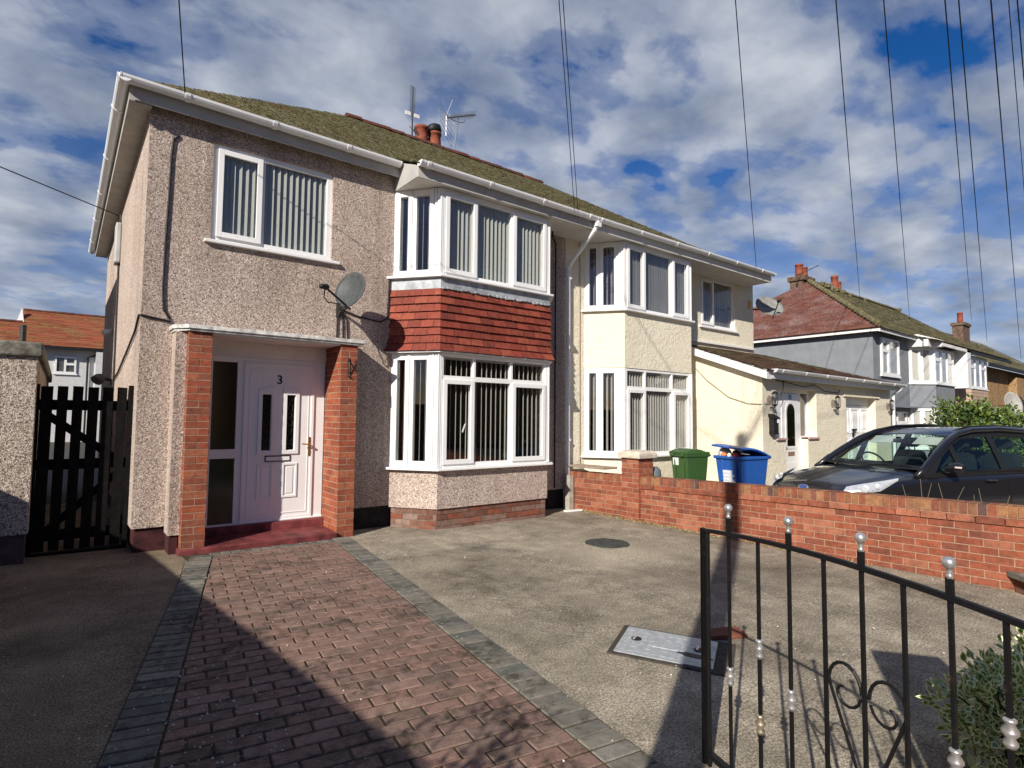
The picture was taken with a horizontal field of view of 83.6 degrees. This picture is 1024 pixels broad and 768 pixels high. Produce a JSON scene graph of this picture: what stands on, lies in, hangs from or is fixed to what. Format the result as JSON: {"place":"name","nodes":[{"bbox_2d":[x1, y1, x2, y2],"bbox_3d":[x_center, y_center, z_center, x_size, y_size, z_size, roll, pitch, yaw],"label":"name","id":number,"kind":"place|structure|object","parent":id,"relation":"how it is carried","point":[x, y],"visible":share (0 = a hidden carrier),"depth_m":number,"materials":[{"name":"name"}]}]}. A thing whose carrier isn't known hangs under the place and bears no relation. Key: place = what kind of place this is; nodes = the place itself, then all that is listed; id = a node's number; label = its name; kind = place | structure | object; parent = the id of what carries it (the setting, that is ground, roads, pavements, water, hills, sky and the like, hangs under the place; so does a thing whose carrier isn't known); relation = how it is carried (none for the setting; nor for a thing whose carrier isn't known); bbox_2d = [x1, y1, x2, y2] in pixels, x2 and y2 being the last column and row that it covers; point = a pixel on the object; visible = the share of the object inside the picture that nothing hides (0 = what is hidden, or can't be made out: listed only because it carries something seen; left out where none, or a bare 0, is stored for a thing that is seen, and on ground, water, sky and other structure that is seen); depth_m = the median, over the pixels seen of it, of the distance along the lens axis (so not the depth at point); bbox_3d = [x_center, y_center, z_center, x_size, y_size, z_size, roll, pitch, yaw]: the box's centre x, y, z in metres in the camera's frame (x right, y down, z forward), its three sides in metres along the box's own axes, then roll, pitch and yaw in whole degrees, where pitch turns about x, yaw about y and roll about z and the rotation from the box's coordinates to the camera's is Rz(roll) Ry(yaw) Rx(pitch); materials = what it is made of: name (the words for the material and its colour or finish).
{"place":"outdoors","nodes":[
{"label":"outdoors","id":0,"kind":"place"},
{"bbox_2d":[46,442,97,503],"bbox_3d":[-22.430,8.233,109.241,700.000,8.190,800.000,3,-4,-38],"label":"ground","id":1,"kind":"structure","parent":0,"point":[65,473],"depth_m":13.51,"materials":[{"name":"grey concrete"}]},
{"bbox_2d":[0,325,51,565],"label":"outbuilding","id":2,"kind":"structure","parent":1,"relation":"on","point":[25,369],"depth_m":5.60,"materials":[{"name":"concrete"}]},
{"bbox_2d":[0,308,104,441],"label":"terraced house","id":3,"kind":"structure","parent":1,"relation":"on","point":[73,343],"depth_m":30.50,"materials":[{"name":"orange tile"}]},
{"bbox_2d":[53,356,76,374],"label":"window","id":4,"kind":"structure","parent":3,"relation":"in","point":[64,365],"depth_m":29.97,"materials":[{"name":"white plastic"}]},
{"bbox_2d":[88,71,601,556],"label":"semi detached house","id":5,"kind":"structure","parent":1,"relation":"on","point":[260,418],"depth_m":7.54,"materials":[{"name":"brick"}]},
{"bbox_2d":[0,166,118,215],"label":"overhead wire","id":6,"kind":"object","parent":5,"relation":"attached to","point":[57,190],"visible":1,"depth_m":8.62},
{"bbox_2d":[91,374,111,384],"bbox_3d":[-6.732,-0.075,9.391,0.178,0.189,0.319,0,-3,4],"label":"security light","id":7,"kind":"object","parent":5,"relation":"attached to","point":[97,379],"visible":0.95,"depth_m":9.30,"materials":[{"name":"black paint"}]},
{"bbox_2d":[101,329,112,334],"bbox_3d":[-6.898,-0.885,9.757,0.100,0.130,0.168,-2,-4,41],"label":"vent cowl","id":8,"kind":"object","parent":5,"relation":"attached to","point":[106,331],"visible":1,"depth_m":9.72,"materials":[{"name":"grey metal"}]},
{"bbox_2d":[108,214,121,490],"bbox_3d":[-6.300,-0.546,9.078,0.028,4.421,0.232,3,-4,-38],"label":"drainpipe","id":9,"kind":"object","parent":5,"relation":"attached to","point":[116,309],"visible":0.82,"depth_m":9.05,"materials":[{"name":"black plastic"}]},
{"bbox_2d":[113,222,121,265],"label":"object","id":10,"kind":"object","parent":5,"relation":"attached to","point":[117,244],"visible":0.91,"depth_m":9.13,"materials":[{"name":"white plastic"}]},
{"bbox_2d":[109,314,170,384],"bbox_3d":[-5.240,-0.365,7.944,0.311,0.612,4.278,3,-4,-38],"label":"cable","id":11,"kind":"object","parent":5,"relation":"attached to","point":[133,334],"visible":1,"depth_m":6.54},
{"bbox_2d":[162,135,180,319],"bbox_3d":[-3.826,-1.773,6.422,0.117,2.122,0.027,3,-4,-38],"label":"cable","id":12,"kind":"object","parent":5,"relation":"attached to","point":[166,229],"visible":1,"depth_m":6.39,"materials":[{"name":"black plastic"}]},
{"bbox_2d":[205,355,324,527],"bbox_3d":[-3.057,0.693,7.131,1.435,2.025,0.145,3,-4,-38],"label":"front door","id":13,"kind":"structure","parent":5,"relation":"in","point":[266,423],"depth_m":7.11,"materials":[{"name":"white plastic"}]},
{"bbox_2d":[204,143,339,264],"bbox_3d":[-2.955,-2.215,7.189,1.605,1.210,0.179,3,-4,-38],"label":"window","id":14,"kind":"structure","parent":5,"relation":"in","point":[260,203],"depth_m":7.18,"materials":[{"name":"white plastic"}]},
{"bbox_2d":[319,272,364,317],"bbox_3d":[-2.236,-1.166,7.201,0.602,0.540,0.704,3,-4,-38],"label":"satellite dish","id":15,"kind":"object","parent":5,"relation":"attached to","point":[350,289],"visible":1,"depth_m":7.28,"materials":[{"name":"metal"}]},
{"bbox_2d":[323,289,341,309],"bbox_3d":[-2.204,-1.055,7.192,0.130,0.169,0.740,1,-3,-2],"label":"cable","id":16,"kind":"object","parent":15,"relation":"hanging from","point":[330,302],"visible":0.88,"depth_m":6.94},
{"bbox_2d":[336,312,339,337],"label":"cable","id":17,"kind":"object","parent":15,"relation":"hanging from","point":[337,326],"visible":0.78,"depth_m":7.55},
{"bbox_2d":[340,312,343,338],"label":"cable","id":18,"kind":"object","parent":15,"relation":"hanging from","point":[342,325],"visible":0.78,"depth_m":7.60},
{"bbox_2d":[341,312,347,338],"bbox_3d":[-2.231,-0.759,7.613,0.022,0.417,0.136,-3,-5,45],"label":"cable","id":19,"kind":"object","parent":15,"relation":"hanging from","point":[346,324],"visible":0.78,"depth_m":7.64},
{"bbox_2d":[348,357,356,377],"bbox_3d":[-2.030,-0.205,7.290,0.120,0.265,0.017,3,-4,-38],"label":"basket bracket","id":20,"kind":"object","parent":5,"relation":"attached to","point":[352,367],"visible":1,"depth_m":7.28,"materials":[{"name":"black metal"}]},
{"bbox_2d":[344,279,389,322],"bbox_3d":[-1.982,-1.187,7.836,0.677,0.660,0.027,3,-4,-38],"label":"cable","id":21,"kind":"object","parent":5,"relation":"attached to","point":[387,308],"visible":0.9,"depth_m":7.98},
{"bbox_2d":[405,85,419,135],"bbox_3d":[-2.277,-6.103,13.266,0.416,1.620,0.130,2,-4,-22],"label":"tv aerial","id":22,"kind":"object","parent":5,"relation":"attached to","point":[415,116],"visible":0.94,"depth_m":13.25,"materials":[{"name":"metal"}]},
{"bbox_2d":[439,100,476,149],"bbox_3d":[-1.385,-6.043,13.981,0.306,1.706,1.260,-2,-5,42],"label":"tv aerial","id":23,"kind":"object","parent":5,"relation":"attached to","point":[458,118],"visible":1,"depth_m":13.98,"materials":[{"name":"metal"}]},
{"bbox_2d":[382,353,552,470],"bbox_3d":[-0.383,0.428,8.642,3.069,1.610,0.696,3,-4,-38],"label":"bay window","id":24,"kind":"structure","parent":5,"relation":"in","point":[436,384],"depth_m":8.06,"materials":[{"name":"white plastic"}]},
{"bbox_2d":[387,187,553,303],"bbox_3d":[-0.359,-2.060,8.786,3.069,1.275,0.696,3,-4,-38],"label":"bay window","id":25,"kind":"structure","parent":5,"relation":"in","point":[471,239],"depth_m":8.35,"materials":[{"name":"white plastic"}]},
{"bbox_2d":[552,231,556,487],"bbox_3d":[0.696,-0.423,9.843,0.064,4.400,0.255,-1,-3,18],"label":"drainpipe","id":26,"kind":"object","parent":5,"relation":"attached to","point":[555,365],"visible":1,"depth_m":9.92,"materials":[{"name":"black plastic"}]},
{"bbox_2d":[456,150,906,507],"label":"semi detached house","id":27,"kind":"structure","parent":1,"relation":"on","point":[661,314],"depth_m":11.32,"materials":[{"name":"beige paint"}]},
{"bbox_2d":[579,243,579,462],"bbox_3d":[1.220,-0.580,10.327,0.045,3.980,0.017,4,-5,-44],"label":"cable","id":28,"kind":"object","parent":27,"relation":"attached to","point":[579,378],"visible":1,"depth_m":10.29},
{"bbox_2d":[580,368,692,458],"bbox_3d":[2.622,0.567,10.996,3.069,1.605,0.696,3,-4,-38],"label":"bay window","id":29,"kind":"structure","parent":27,"relation":"in","point":[653,410],"depth_m":10.53,"materials":[{"name":"white plastic"}]},
{"bbox_2d":[581,241,694,324],"bbox_3d":[2.646,-1.894,11.139,3.069,1.275,0.696,3,-4,-38],"label":"bay window","id":30,"kind":"structure","parent":27,"relation":"in","point":[678,305],"depth_m":10.66,"materials":[{"name":"white plastic"}]},
{"bbox_2d":[699,276,739,333],"bbox_3d":[4.730,-1.813,13.221,1.570,1.175,0.195,3,-4,-38],"label":"window","id":31,"kind":"structure","parent":27,"relation":"in","point":[706,284],"depth_m":13.29,"materials":[{"name":"white plastic"}]},
{"bbox_2d":[694,366,767,404],"bbox_3d":[4.420,0.011,11.668,0.177,0.835,1.536,3,-4,-38],"label":"cable","id":32,"kind":"object","parent":27,"relation":"attached to","point":[724,393],"visible":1,"depth_m":11.64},
{"bbox_2d":[753,296,783,318],"bbox_3d":[6.339,-1.913,14.217,0.869,0.626,0.684,-3,-5,43],"label":"satellite dish","id":33,"kind":"object","parent":27,"relation":"attached to","point":[769,305],"visible":0.97,"depth_m":14.29,"materials":[{"name":"metal"}]},
{"bbox_2d":[767,391,777,407],"bbox_3d":[5.076,0.305,11.128,0.190,0.340,0.161,3,-4,-38],"label":"wall lantern","id":34,"kind":"object","parent":27,"relation":"attached to","point":[769,400],"depth_m":11.13,"materials":[{"name":"black paint"}]},
{"bbox_2d":[768,414,779,433],"bbox_3d":[5.107,0.778,11.152,0.240,0.400,0.120,3,-4,-38],"label":"letterbox","id":35,"kind":"object","parent":27,"relation":"attached to","point":[774,420],"visible":1,"depth_m":11.11,"materials":[{"name":"black paint"}]},
{"bbox_2d":[776,389,819,472],"bbox_3d":[5.852,1.335,11.907,1.810,2.430,0.270,3,-4,-38],"label":"front door","id":36,"kind":"structure","parent":27,"relation":"in","point":[788,407],"depth_m":12.00,"materials":[{"name":"white plastic"}]},
{"bbox_2d":[776,380,839,393],"bbox_3d":[6.377,0.071,12.231,2.905,0.174,0.026,3,-4,-38],"label":"cable","id":37,"kind":"object","parent":27,"relation":"attached to","point":[809,385],"visible":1,"depth_m":12.19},
{"bbox_2d":[831,395,840,410],"bbox_3d":[7.279,0.427,12.852,0.190,0.340,0.161,3,-4,-38],"label":"wall lantern","id":38,"kind":"object","parent":27,"relation":"attached to","point":[833,403],"depth_m":12.86,"materials":[{"name":"black paint"}]},
{"bbox_2d":[846,398,869,459],"bbox_3d":[8.351,1.519,13.970,1.760,2.350,0.100,3,-4,-38],"label":"garage door","id":39,"kind":"structure","parent":27,"relation":"in","point":[857,419],"depth_m":14.08,"materials":[{"name":"white plastic"}]},
{"bbox_2d":[886,399,893,411],"bbox_3d":[9.811,0.566,14.836,0.190,0.340,0.161,3,-4,-38],"label":"wall lantern","id":40,"kind":"object","parent":27,"relation":"attached to","point":[887,404],"depth_m":14.85,"materials":[{"name":"black paint"}]},
{"bbox_2d":[567,450,1023,591],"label":"boundary wall","id":41,"kind":"structure","parent":1,"relation":"on","point":[981,543],"depth_m":6.54,"materials":[{"name":"red brick"}]},
{"bbox_2d":[753,263,966,459],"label":"semi detached house","id":42,"kind":"structure","parent":1,"relation":"on","point":[823,325],"depth_m":22.19,"materials":[{"name":"grey paint"}]},
{"bbox_2d":[880,337,900,377],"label":"window","id":43,"kind":"structure","parent":42,"relation":"in","point":[889,348],"depth_m":20.93,"materials":[{"name":"white plastic"}]},
{"bbox_2d":[896,411,910,449],"bbox_3d":[14.857,2.181,21.786,1.600,2.260,0.060,3,-4,-38],"label":"front door","id":44,"kind":"structure","parent":42,"relation":"in","point":[902,417],"depth_m":21.78,"materials":[{"name":"white plastic"}]},
{"bbox_2d":[909,408,952,449],"bbox_3d":[17.076,1.804,23.029,3.873,1.600,0.763,3,-4,-38],"label":"bay window","id":45,"kind":"structure","parent":42,"relation":"in","point":[916,415],"depth_m":22.17,"materials":[{"name":"white plastic"}]},
{"bbox_2d":[908,348,956,386],"bbox_3d":[17.100,-0.636,23.171,3.873,1.430,0.763,3,-4,-38],"label":"bay window","id":46,"kind":"structure","parent":42,"relation":"in","point":[926,365],"depth_m":22.32,"materials":[{"name":"white plastic"}]},
{"bbox_2d":[845,292,1011,448],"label":"semi detached house","id":47,"kind":"structure","parent":1,"relation":"on","point":[970,374],"depth_m":25.89,"materials":[{"name":"beige paint"}]},
{"bbox_2d":[970,356,988,390],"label":"bay window","id":48,"kind":"structure","parent":47,"relation":"in","point":[978,366],"depth_m":25.87,"materials":[{"name":"white plastic"}]},
{"bbox_2d":[876,312,1023,418],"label":"detached house","id":49,"kind":"structure","parent":1,"relation":"on","point":[1001,383],"depth_m":34.19,"materials":[{"name":"tile"}]},
{"bbox_2d":[1000,392,1022,415],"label":"satellite dish","id":50,"kind":"object","parent":49,"relation":"attached to","point":[1013,397],"visible":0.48,"depth_m":28.12,"materials":[{"name":"metal"}]},
{"bbox_2d":[923,393,1023,464],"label":"hedge","id":51,"kind":"object","parent":1,"relation":"on","point":[964,412],"visible":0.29,"depth_m":12.75,"materials":[{"name":"green plant"}]},
{"bbox_2d":[0,501,184,767],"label":"side yard","id":52,"kind":"structure","parent":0,"point":[44,648],"depth_m":3.71,"materials":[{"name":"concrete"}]},
{"bbox_2d":[25,384,133,557],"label":"side gate","id":53,"kind":"structure","parent":52,"relation":"on","point":[40,533],"depth_m":6.16,"materials":[{"name":"black wood"}]},
{"bbox_3d":[-0.496,-2.668,-0.153,0.326,8.500,0.290,3,-4,-38],"label":"telegraph pole","id":54,"kind":"object","parent":52,"relation":"on","visible":0},
{"bbox_2d":[178,0,185,92],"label":"overhead wire","id":55,"kind":"object","parent":54,"relation":"attached to","point":[181,44],"visible":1,"depth_m":5.76,"materials":[{"name":"black metal"}]},
{"bbox_2d":[559,1,574,208],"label":"overhead wire","id":56,"kind":"object","parent":54,"relation":"attached to","point":[566,97],"visible":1,"depth_m":7.18,"materials":[{"name":"black metal"}]},
{"bbox_2d":[563,1,578,217],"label":"overhead wire","id":57,"kind":"object","parent":54,"relation":"attached to","point":[570,101],"visible":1,"depth_m":7.24,"materials":[{"name":"black metal"}]},
{"bbox_2d":[735,0,756,266],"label":"overhead wire","id":58,"kind":"object","parent":54,"relation":"attached to","point":[744,117],"visible":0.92,"depth_m":8.45,"materials":[{"name":"black metal"}]},
{"bbox_2d":[835,0,859,295],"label":"overhead wire","id":59,"kind":"object","parent":54,"relation":"attached to","point":[845,124],"visible":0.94,"depth_m":11.44,"materials":[{"name":"black metal"}]},
{"bbox_2d":[883,0,909,318],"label":"overhead wire","id":60,"kind":"object","parent":54,"relation":"attached to","point":[894,128],"visible":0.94,"depth_m":11.50,"materials":[{"name":"black metal"}]},
{"bbox_2d":[944,0,971,320],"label":"overhead wire","id":61,"kind":"object","parent":54,"relation":"attached to","point":[955,126],"visible":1,"depth_m":12.47,"materials":[{"name":"black metal"}]},
{"bbox_2d":[958,0,986,336],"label":"overhead wire","id":62,"kind":"object","parent":54,"relation":"attached to","point":[969,135],"visible":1,"depth_m":11.26,"materials":[{"name":"black metal"}]},
{"bbox_2d":[990,0,1020,354],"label":"overhead wire","id":63,"kind":"object","parent":54,"relation":"attached to","point":[1002,140],"visible":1,"depth_m":11.30,"materials":[{"name":"black metal"}]},
{"bbox_2d":[1008,0,1023,185],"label":"overhead wire","id":64,"kind":"object","parent":54,"relation":"attached to","point":[1015,84],"visible":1,"depth_m":11.40,"materials":[{"name":"black metal"}]},
{"bbox_2d":[1017,0,1023,81],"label":"overhead wire","id":65,"kind":"object","parent":54,"relation":"attached to","point":[1020,39],"visible":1,"depth_m":7.75,"materials":[{"name":"black metal"}]},
{"bbox_2d":[96,537,666,767],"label":"path","id":66,"kind":"structure","parent":0,"point":[404,664],"depth_m":3.16,"materials":[{"name":"red brick"}]},
{"bbox_2d":[3,524,1002,767],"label":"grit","id":67,"kind":"object","parent":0,"point":[171,766],"visible":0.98,"depth_m":2.85,"materials":[{"name":"grey gravel"}]},
{"bbox_2d":[0,0,1023,374],"label":"sky","id":68,"kind":"structure","parent":0,"point":[656,98],"materials":[{"name":"blue"}]},
{"bbox_2d":[179,508,1023,767],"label":"driveway","id":69,"kind":"structure","parent":0,"point":[598,594],"depth_m":4.29,"materials":[{"name":"concrete"}]},
{"bbox_2d":[564,475,573,509],"bbox_3d":[0.980,1.871,9.827,0.130,0.625,0.120,3,-4,-38],"label":"concrete post","id":70,"kind":"object","parent":69,"relation":"on","point":[569,494],"visible":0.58,"depth_m":9.79,"materials":[{"name":"beige concrete"}]},
{"bbox_2d":[564,509,582,511],"bbox_3d":[1.025,2.110,9.558,0.344,0.025,0.069,2,-4,-29],"label":"plastic strip","id":71,"kind":"object","parent":69,"relation":"on","point":[573,510],"visible":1,"depth_m":9.52,"materials":[{"name":"white plastic"}]},
{"bbox_2d":[585,538,629,548],"bbox_3d":[1.188,1.967,7.072,0.532,0.032,0.533,3,-4,-38],"label":"manhole cover","id":72,"kind":"object","parent":69,"relation":"on","point":[606,543],"visible":1,"depth_m":7.01,"materials":[{"name":"grey metal"}]},
{"bbox_2d":[607,625,747,676],"bbox_3d":[1.148,1.748,3.917,0.822,0.036,0.863,-1,-4,26],"label":"manhole cover","id":73,"kind":"object","parent":69,"relation":"on","point":[660,647],"visible":0.93,"depth_m":3.76,"materials":[{"name":"grey metal"}]},
{"bbox_2d":[582,510,965,582],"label":"weeds","id":74,"kind":"object","parent":69,"relation":"on","point":[631,520],"visible":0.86,"depth_m":8.29,"materials":[{"name":"green plant"}]},
{"bbox_2d":[916,627,1023,767],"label":"shrub","id":75,"kind":"object","parent":69,"relation":"on","point":[986,675],"visible":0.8,"depth_m":2.40,"materials":[{"name":"green plant"}]},
{"bbox_2d":[1007,571,1023,594],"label":"planter wall","id":76,"kind":"structure","parent":69,"relation":"on","point":[1018,577],"depth_m":5.23,"materials":[{"name":"brick"}]},
{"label":"neighbour driveway","id":77,"kind":"structure","parent":0,"visible":0},
{"bbox_2d":[653,466,661,476],"bbox_3d":[2.254,1.740,9.142,0.256,0.830,0.260,3,-4,-38],"label":"plant pot","id":78,"kind":"object","parent":77,"relation":"on","point":[656,471],"visible":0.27,"depth_m":9.05,"materials":[{"name":"grey stone"}]},
{"bbox_2d":[669,448,710,479],"bbox_3d":[3.217,1.706,10.358,0.630,1.073,0.455,2,-4,-26],"label":"wheelie bin","id":79,"kind":"object","parent":77,"relation":"on","point":[687,463],"visible":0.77,"depth_m":10.21,"materials":[{"name":"green plastic"}]},
{"bbox_2d":[711,444,771,484],"bbox_3d":[3.984,1.640,9.950,0.886,1.182,0.633,2,-4,-30],"label":"wheelie bin","id":80,"kind":"object","parent":77,"relation":"on","point":[750,468],"visible":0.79,"depth_m":9.77,"materials":[{"name":"blue plastic"}]},
{"bbox_2d":[718,448,730,454],"bbox_3d":[3.713,1.207,10.003,0.228,0.216,0.226,3,-4,-38],"label":"rubbish bag","id":81,"kind":"object","parent":80,"relation":"in","point":[726,450],"visible":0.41,"depth_m":9.94,"materials":[{"name":"white plastic"}]},
{"bbox_2d":[731,450,740,455],"bbox_3d":[3.850,1.210,9.843,0.171,0.157,0.167,3,-4,-38],"label":"rubbish","id":82,"kind":"object","parent":80,"relation":"in","point":[737,452],"visible":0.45,"depth_m":9.79,"materials":[{"name":"plastic"}]},
{"bbox_2d":[773,424,1023,504],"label":"parked car","id":83,"kind":"object","parent":77,"relation":"on","point":[995,475],"visible":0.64,"depth_m":8.07,"materials":[{"name":"black paint"}]},
{"bbox_2d":[902,479,1009,503],"bbox_3d":[4.594,1.487,5.947,0.026,0.950,0.914,3,-4,-38],"label":"bare plant","id":84,"kind":"object","parent":77,"relation":"on","point":[941,493],"visible":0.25,"depth_m":6.04,"materials":[{"name":"brown plant"}]},
{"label":"gate pier","id":85,"kind":"object","parent":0,"visible":0},
{"bbox_2d":[700,504,1023,767],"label":"iron gate","id":86,"kind":"structure","parent":85,"relation":"attached to","point":[1009,730],"depth_m":1.89,"materials":[{"name":"black metal"}]}
]}

